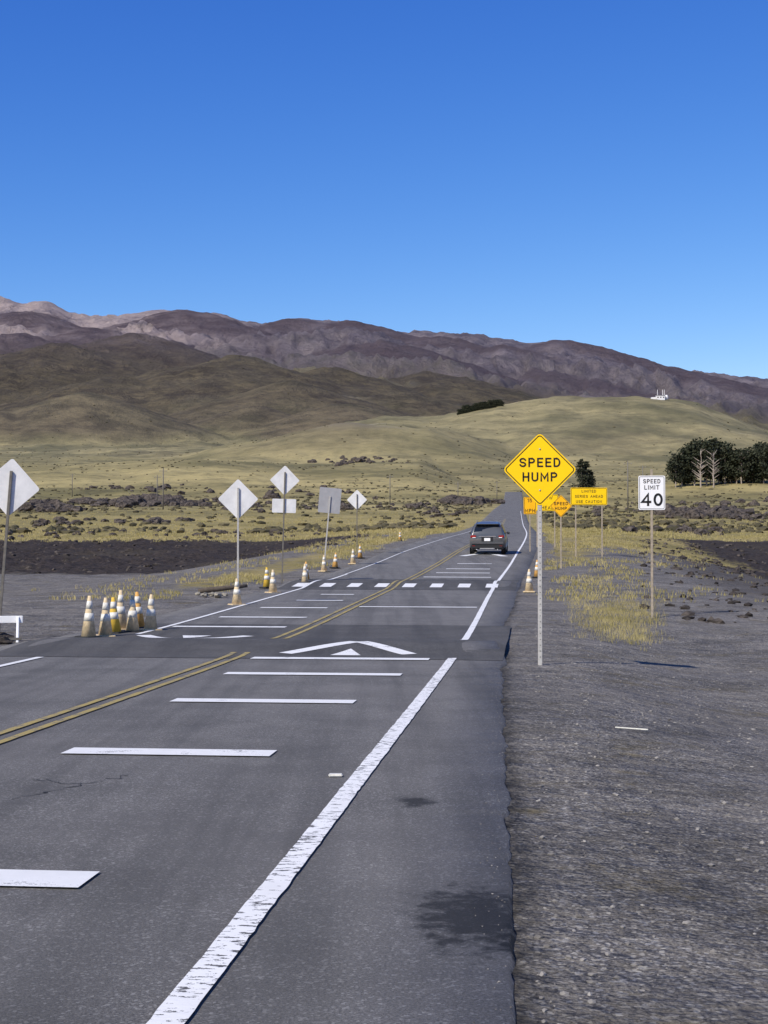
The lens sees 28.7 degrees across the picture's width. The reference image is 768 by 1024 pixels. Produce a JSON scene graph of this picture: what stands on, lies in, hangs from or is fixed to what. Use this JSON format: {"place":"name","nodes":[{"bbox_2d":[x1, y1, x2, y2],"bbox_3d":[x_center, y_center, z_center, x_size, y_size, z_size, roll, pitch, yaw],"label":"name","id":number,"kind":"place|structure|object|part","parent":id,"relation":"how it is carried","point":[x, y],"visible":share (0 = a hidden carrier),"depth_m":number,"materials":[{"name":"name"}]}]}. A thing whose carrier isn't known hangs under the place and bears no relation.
{"place":"outdoors","nodes":[
{"label":"outdoors","id":0,"kind":"place"},
{"bbox_2d":[0,492,537,1023],"bbox_3d":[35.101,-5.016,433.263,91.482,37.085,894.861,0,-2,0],"label":"road","id":1,"kind":"structure","parent":0,"point":[386,906],"depth_m":8.88,"materials":[{"name":"grey asphalt"}]},
{"bbox_2d":[12,775,120,798],"bbox_3d":[-2.129,1.877,10.264,0.110,0.001,1.204,-1,-2,30],"label":"asphalt crack","id":2,"kind":"object","parent":1,"relation":"on","point":[74,786],"visible":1,"depth_m":10.26,"materials":[{"name":"black asphalt"}]},
{"bbox_2d":[227,578,243,604],"bbox_3d":[-3.871,2.106,39.457,0.380,0.715,0.380,1,-2,-29],"label":"traffic cone","id":3,"kind":"object","parent":1,"relation":"on","point":[236,599],"visible":0.96,"depth_m":39.38,"materials":[{"name":"white plastic"}]},
{"bbox_2d":[0,623,510,659],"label":"speed hump","id":4,"kind":"object","parent":1,"relation":"on","point":[440,642],"visible":0.93,"depth_m":24.79,"materials":[{"name":"asphalt"}]},
{"bbox_2d":[75,596,101,637],"bbox_3d":[-5.421,1.936,27.567,0.380,0.795,0.380,-1,-4,36],"label":"traffic cone","id":5,"kind":"object","parent":4,"relation":"on","point":[88,629],"visible":0.84,"depth_m":27.49,"materials":[{"name":"beige plastic"}]},
{"bbox_2d":[96,598,115,636],"bbox_3d":[-5.187,1.967,27.945,0.380,0.745,0.380,0,0,-10],"label":"traffic cone","id":6,"kind":"object","parent":4,"relation":"on","point":[105,628],"visible":0.89,"depth_m":27.87,"materials":[{"name":"white plastic"}]},
{"bbox_2d":[109,597,126,633],"bbox_3d":[-5.200,1.998,28.862,0.380,0.715,0.380,-4,-3,18],"label":"traffic cone","id":7,"kind":"object","parent":4,"relation":"on","point":[115,622],"visible":0.79,"depth_m":28.79,"materials":[{"name":"yellow plastic"}]},
{"bbox_2d":[117,590,126,629],"bbox_3d":[-5.260,1.965,29.957,0.380,0.815,0.380,1,-2,-24],"label":"traffic cone","id":8,"kind":"object","parent":4,"relation":"on","point":[121,612],"visible":0.6,"depth_m":29.89,"materials":[{"name":"white plastic"}]},
{"bbox_2d":[126,595,143,631],"bbox_3d":[-4.908,1.995,29.270,0.380,0.735,0.380,1,-4,-21],"label":"traffic cone","id":9,"kind":"object","parent":4,"relation":"on","point":[132,624],"visible":0.89,"depth_m":29.19,"materials":[{"name":"beige plastic"}]},
{"bbox_2d":[135,592,144,627],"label":"traffic cone","id":10,"kind":"object","parent":4,"relation":"on","point":[141,622],"visible":0.56,"depth_m":30.48,"materials":[{"name":"plastic"}]},
{"bbox_2d":[139,594,161,630],"bbox_3d":[-4.627,2.003,29.778,0.380,0.735,0.380,3,-5,-25],"label":"traffic cone","id":11,"kind":"object","parent":4,"relation":"on","point":[150,622],"visible":0.9,"depth_m":29.69,"materials":[{"name":"white plastic"}]},
{"bbox_2d":[0,511,526,1023],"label":"road markings","id":12,"kind":"structure","parent":1,"relation":"on","point":[180,1003],"depth_m":10.34,"materials":[{"name":"white paint"}]},
{"bbox_2d":[264,570,280,592],"bbox_3d":[-3.441,2.152,46.459,0.380,0.735,0.380,1,-2,-43],"label":"traffic cone","id":13,"kind":"object","parent":1,"relation":"on","point":[272,587],"visible":0.97,"depth_m":46.38,"materials":[{"name":"white plastic"}]},
{"bbox_2d":[328,773,342,776],"bbox_3d":[-0.346,1.882,10.734,0.100,0.018,0.070,0,-2,0],"label":"pavement marker","id":14,"kind":"object","parent":1,"relation":"on","point":[335,775],"visible":1,"depth_m":10.71,"materials":[{"name":"white plastic"}]},
{"bbox_2d":[277,579,518,589],"bbox_3d":[0.738,2.502,52.240,7.813,0.228,8.202,0,-2,6],"label":"speed hump","id":15,"kind":"object","parent":1,"relation":"on","point":[426,584],"visible":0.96,"depth_m":50.71,"materials":[{"name":"asphalt"}]},
{"bbox_2d":[469,521,509,553],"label":"suv car","id":16,"kind":"object","parent":1,"relation":"on","point":[488,535],"visible":0.99,"depth_m":79.81,"materials":[{"name":"grey paint"}]},
{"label":"rear window","id":17,"kind":"part","parent":16,"relation":"part of","materials":[{"name":"black glass"}]},
{"bbox_2d":[524,497,535,551],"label":"advisory sign","id":18,"kind":"object","parent":1,"relation":"on","point":[529,505],"visible":0.9,"depth_m":84.03,"materials":[{"name":"orange"}]},
{"bbox_2d":[0,296,767,1023],"bbox_3d":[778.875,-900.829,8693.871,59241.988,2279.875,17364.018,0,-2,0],"label":"terrain","id":19,"kind":"structure","parent":0,"point":[556,394],"depth_m":131.40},
{"bbox_2d":[0,632,13,644],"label":"rock pile","id":20,"kind":"object","parent":19,"relation":"on","point":[4,638],"visible":0.92,"depth_m":26.25,"materials":[{"name":"stone"}]},
{"bbox_2d":[0,616,22,642],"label":"barricade stand","id":21,"kind":"object","parent":19,"relation":"on","point":[17,620],"visible":0.99,"depth_m":26.86,"materials":[{"name":"white plastic"}]},
{"bbox_2d":[0,459,38,627],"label":"traffic sign back","id":22,"kind":"object","parent":19,"relation":"on","point":[19,487],"visible":1,"depth_m":27.55,"materials":[{"name":"metal"}]},
{"bbox_2d":[154,475,160,499],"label":"utility pole","id":23,"kind":"object","parent":19,"relation":"on","point":[157,477],"visible":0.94,"depth_m":520.37,"materials":[{"name":"wood"}]},
{"bbox_2d":[162,468,163,508],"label":"utility pole","id":24,"kind":"object","parent":19,"relation":"on","point":[163,491],"visible":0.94,"depth_m":430.20,"materials":[{"name":"wood"}]},
{"bbox_2d":[195,592,227,597],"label":"sandbags","id":25,"kind":"object","parent":19,"relation":"on","point":[215,595],"visible":1,"depth_m":43.94,"materials":[{"name":"fabric"}]},
{"bbox_2d":[198,584,247,592],"bbox_3d":[-4.899,2.322,45.602,1.500,0.170,0.162,-6,0,-12],"label":"fallen log","id":26,"kind":"object","parent":19,"relation":"on","point":[215,589],"visible":0.9,"depth_m":45.52,"materials":[{"name":"wood"}]},
{"bbox_2d":[219,480,257,581],"bbox_3d":[-3.891,0.802,39.969,1.040,3.340,0.056,0,-2,-6],"label":"traffic sign back","id":27,"kind":"object","parent":19,"relation":"on","point":[238,499],"visible":0.84,"depth_m":40.02,"materials":[{"name":"metal"}]},
{"bbox_2d":[259,567,269,587],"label":"traffic cone","id":28,"kind":"object","parent":19,"relation":"on","point":[266,583],"visible":0.88,"depth_m":49.88,"materials":[{"name":"plastic"}]},
{"bbox_2d":[270,466,298,582],"bbox_3d":[-3.615,0.447,53.991,1.040,4.220,0.058,2,-2,-6],"label":"traffic sign back","id":29,"kind":"object","parent":19,"relation":"on","point":[284,480],"visible":1,"depth_m":54.04,"materials":[{"name":"metal"}]},
{"bbox_2d":[301,564,307,581],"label":"traffic cone","id":30,"kind":"object","parent":19,"relation":"on","point":[304,576],"visible":0.7,"depth_m":51.89,"materials":[{"name":"white plastic"}]},
{"bbox_2d":[318,555,329,571],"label":"traffic cone","id":31,"kind":"object","parent":19,"relation":"on","point":[323,567],"visible":1,"depth_m":62.88,"materials":[{"name":"white plastic"}]},
{"bbox_2d":[318,487,341,557],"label":"traffic sign back","id":32,"kind":"object","parent":19,"relation":"on","point":[329,500],"visible":0.85,"depth_m":68.06,"materials":[{"name":"metal"}]},
{"bbox_2d":[329,553,339,568],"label":"traffic cone","id":33,"kind":"object","parent":19,"relation":"on","point":[335,563],"visible":1,"depth_m":65.91,"materials":[{"name":"orange plastic"}]},
{"bbox_2d":[348,549,357,563],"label":"traffic cone","id":34,"kind":"object","parent":19,"relation":"on","point":[352,561],"visible":0.98,"depth_m":69.89,"materials":[{"name":"white plastic"}]},
{"bbox_2d":[347,490,366,508],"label":"traffic sign back","id":35,"kind":"object","parent":19,"relation":"on","point":[356,499],"visible":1,"depth_m":80.05,"materials":[{"name":"metal"}]},
{"bbox_2d":[355,545,364,558],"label":"traffic cone","id":36,"kind":"object","parent":19,"relation":"on","point":[359,556],"visible":0.97,"depth_m":75.90,"materials":[{"name":"orange plastic"}]},
{"bbox_2d":[0,509,767,651],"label":"dry grass","id":37,"kind":"structure","parent":19,"relation":"on","point":[423,532],"depth_m":87.70,"materials":[{"name":"yellow plant"}]},
{"bbox_2d":[0,345,767,533],"bbox_3d":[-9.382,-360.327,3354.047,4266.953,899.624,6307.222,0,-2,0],"label":"shrubs","id":38,"kind":"object","parent":19,"relation":"on","point":[446,523],"visible":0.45,"depth_m":299.25,"materials":[{"name":"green plant"}]},
{"bbox_2d":[0,455,767,540],"bbox_3d":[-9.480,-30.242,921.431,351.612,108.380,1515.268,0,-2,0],"label":"lava rocks","id":39,"kind":"object","parent":19,"relation":"on","point":[703,509],"visible":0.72,"depth_m":414.90,"materials":[{"name":"black stone"}]},
{"bbox_2d":[0,534,767,623],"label":"lava rubble","id":40,"kind":"object","parent":19,"relation":"on","point":[688,615],"visible":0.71,"depth_m":99.75,"materials":[{"name":"black stone"}]},
{"bbox_2d":[457,399,503,414],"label":"distant trees","id":41,"kind":"object","parent":19,"relation":"on","point":[480,405],"visible":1,"depth_m":2563.44,"materials":[{"name":"green plant"}]},
{"bbox_2d":[523,569,534,592],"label":"traffic cone","id":42,"kind":"object","parent":19,"relation":"on","point":[529,587],"visible":1,"depth_m":46.88,"materials":[{"name":"white plastic"}]},
{"bbox_2d":[532,560,542,577],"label":"traffic cone","id":43,"kind":"object","parent":19,"relation":"on","point":[536,571],"visible":0.76,"depth_m":57.88,"materials":[{"name":"orange plastic"}]},
{"bbox_2d":[504,434,574,664],"bbox_3d":[2.268,0.561,21.817,1.032,3.386,0.066,0,-2,2],"label":"speed hump sign","id":44,"kind":"object","parent":19,"relation":"on","point":[539,469],"visible":0.98,"depth_m":21.82,"materials":[{"name":"yellow"}]},
{"bbox_2d":[536,495,557,547],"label":"information sign","id":45,"kind":"object","parent":19,"relation":"on","point":[549,501],"visible":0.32,"depth_m":92.04,"materials":[{"name":"yellow"}]},
{"bbox_2d":[550,495,571,567],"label":"warning sign","id":46,"kind":"object","parent":19,"relation":"on","point":[560,505],"visible":1,"depth_m":66.03,"materials":[{"name":"orange"}]},
{"bbox_2d":[572,459,592,487],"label":"pine tree","id":47,"kind":"object","parent":19,"relation":"on","point":[580,473],"visible":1,"depth_m":759.93,"materials":[{"name":"green plant"}]},
{"bbox_2d":[581,461,594,487],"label":"pine tree","id":48,"kind":"object","parent":19,"relation":"on","point":[587,466],"visible":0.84,"depth_m":764.75,"materials":[{"name":"green plant"}]},
{"bbox_2d":[571,488,606,556],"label":"information sign","id":49,"kind":"object","parent":19,"relation":"on","point":[588,496],"visible":0.99,"depth_m":78.05,"materials":[{"name":"yellow metal"}]},
{"bbox_2d":[589,472,595,485],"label":"pine tree","id":50,"kind":"object","parent":19,"relation":"on","point":[591,473],"visible":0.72,"depth_m":767.97,"materials":[{"name":"green plant"}]},
{"bbox_2d":[627,461,628,507],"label":"utility pole","id":51,"kind":"object","parent":19,"relation":"on","point":[627,487],"visible":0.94,"depth_m":430.23,"materials":[{"name":"grey metal"}]},
{"bbox_2d":[615,727,647,729],"bbox_3d":[2.336,2.042,14.149,0.320,0.012,0.016,0,-1,26],"label":"wooden stick","id":52,"kind":"object","parent":19,"relation":"on","point":[631,728],"visible":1,"depth_m":14.14,"materials":[{"name":"white wood"}]},
{"bbox_2d":[638,469,664,617],"bbox_3d":[6.254,0.751,35.017,0.620,3.500,0.056,0,-2,2],"label":"speed limit sign","id":53,"kind":"object","parent":19,"relation":"on","point":[651,492],"visible":0.98,"depth_m":35.02,"materials":[{"name":"white metal"}]},
{"bbox_2d":[651,390,667,399],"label":"hilltop station","id":54,"kind":"object","parent":19,"relation":"on","point":[662,397],"visible":0.94,"depth_m":2642.31,"materials":[{"name":"metal"}]},
{"bbox_2d":[663,458,686,487],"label":"eucalyptus tree","id":55,"kind":"object","parent":19,"relation":"on","point":[672,466],"visible":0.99,"depth_m":740.24,"materials":[{"name":"green plant"}]},
{"bbox_2d":[665,448,694,485],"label":"eucalyptus tree","id":56,"kind":"object","parent":19,"relation":"on","point":[680,457],"visible":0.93,"depth_m":743.23,"materials":[{"name":"green plant"}]},
{"bbox_2d":[679,460,697,484],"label":"pine tree","id":57,"kind":"object","parent":19,"relation":"on","point":[688,482],"visible":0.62,"depth_m":748.97,"materials":[{"name":"green plant"}]},
{"bbox_2d":[683,440,704,485],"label":"eucalyptus tree","id":58,"kind":"object","parent":19,"relation":"on","point":[691,446],"visible":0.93,"depth_m":743.17,"materials":[{"name":"green plant"}]},
{"bbox_2d":[692,447,710,486],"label":"bare tree","id":59,"kind":"object","parent":19,"relation":"on","point":[700,468],"visible":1,"depth_m":736.77,"materials":[{"name":"grey plant"}]},
{"bbox_2d":[691,436,722,485],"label":"eucalyptus tree","id":60,"kind":"object","parent":19,"relation":"on","point":[712,445],"visible":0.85,"depth_m":745.96,"materials":[{"name":"green plant"}]},
{"bbox_2d":[697,444,723,484],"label":"eucalyptus tree","id":61,"kind":"object","parent":19,"relation":"on","point":[716,462],"visible":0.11,"depth_m":755.26,"materials":[{"name":"green plant"}]},
{"bbox_2d":[705,450,723,486],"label":"bare tree","id":62,"kind":"object","parent":19,"relation":"on","point":[713,469],"visible":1,"depth_m":732.60,"materials":[{"name":"grey plant"}]},
{"bbox_2d":[714,442,735,483],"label":"eucalyptus tree","id":63,"kind":"object","parent":19,"relation":"on","point":[726,472],"visible":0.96,"depth_m":748.70,"materials":[{"name":"green plant"}]},
{"bbox_2d":[716,441,735,483],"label":"eucalyptus tree","id":64,"kind":"object","parent":19,"relation":"on","point":[723,456],"visible":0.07,"depth_m":760.51,"materials":[{"name":"green plant"}]},
{"bbox_2d":[723,477,738,482],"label":"pine tree","id":65,"kind":"object","parent":19,"relation":"on","point":[731,480],"visible":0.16,"depth_m":760.36,"materials":[{"name":"green plant"}]},
{"bbox_2d":[725,449,744,483],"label":"eucalyptus tree","id":66,"kind":"object","parent":19,"relation":"on","point":[733,476],"visible":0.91,"depth_m":748.38,"materials":[{"name":"green plant"}]},
{"bbox_2d":[727,448,753,483],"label":"eucalyptus tree","id":67,"kind":"object","parent":19,"relation":"on","point":[743,455],"visible":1,"depth_m":745.51,"materials":[{"name":"green plant"}]},
{"bbox_2d":[738,446,754,481],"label":"eucalyptus tree","id":68,"kind":"object","parent":19,"relation":"on","point":[748,448],"visible":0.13,"depth_m":761.46,"materials":[{"name":"green plant"}]},
{"bbox_2d":[742,451,761,483],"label":"pine tree","id":69,"kind":"object","parent":19,"relation":"on","point":[755,471],"visible":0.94,"depth_m":748.70,"materials":[{"name":"green plant"}]},
{"bbox_2d":[748,447,766,483],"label":"eucalyptus tree","id":70,"kind":"object","parent":19,"relation":"on","point":[756,453],"visible":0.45,"depth_m":750.02,"materials":[{"name":"green plant"}]},
{"bbox_2d":[752,441,767,480],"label":"eucalyptus tree","id":71,"kind":"object","parent":19,"relation":"on","point":[763,444],"visible":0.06,"depth_m":775.39,"materials":[{"name":"green plant"}]},
{"bbox_2d":[756,446,767,479],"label":"eucalyptus tree","id":72,"kind":"object","parent":19,"relation":"on","point":[763,454],"visible":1,"depth_m":739.00,"materials":[{"name":"green plant"}]},
{"bbox_2d":[0,0,767,378],"label":"sky","id":73,"kind":"structure","parent":0,"point":[593,172],"materials":[{"name":"blue"}]},
{"bbox_2d":[473,626,767,1023],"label":"gravel","id":74,"kind":"structure","parent":0,"point":[589,1001],"depth_m":9.38,"materials":[{"name":"grey gravel"}]}
]}

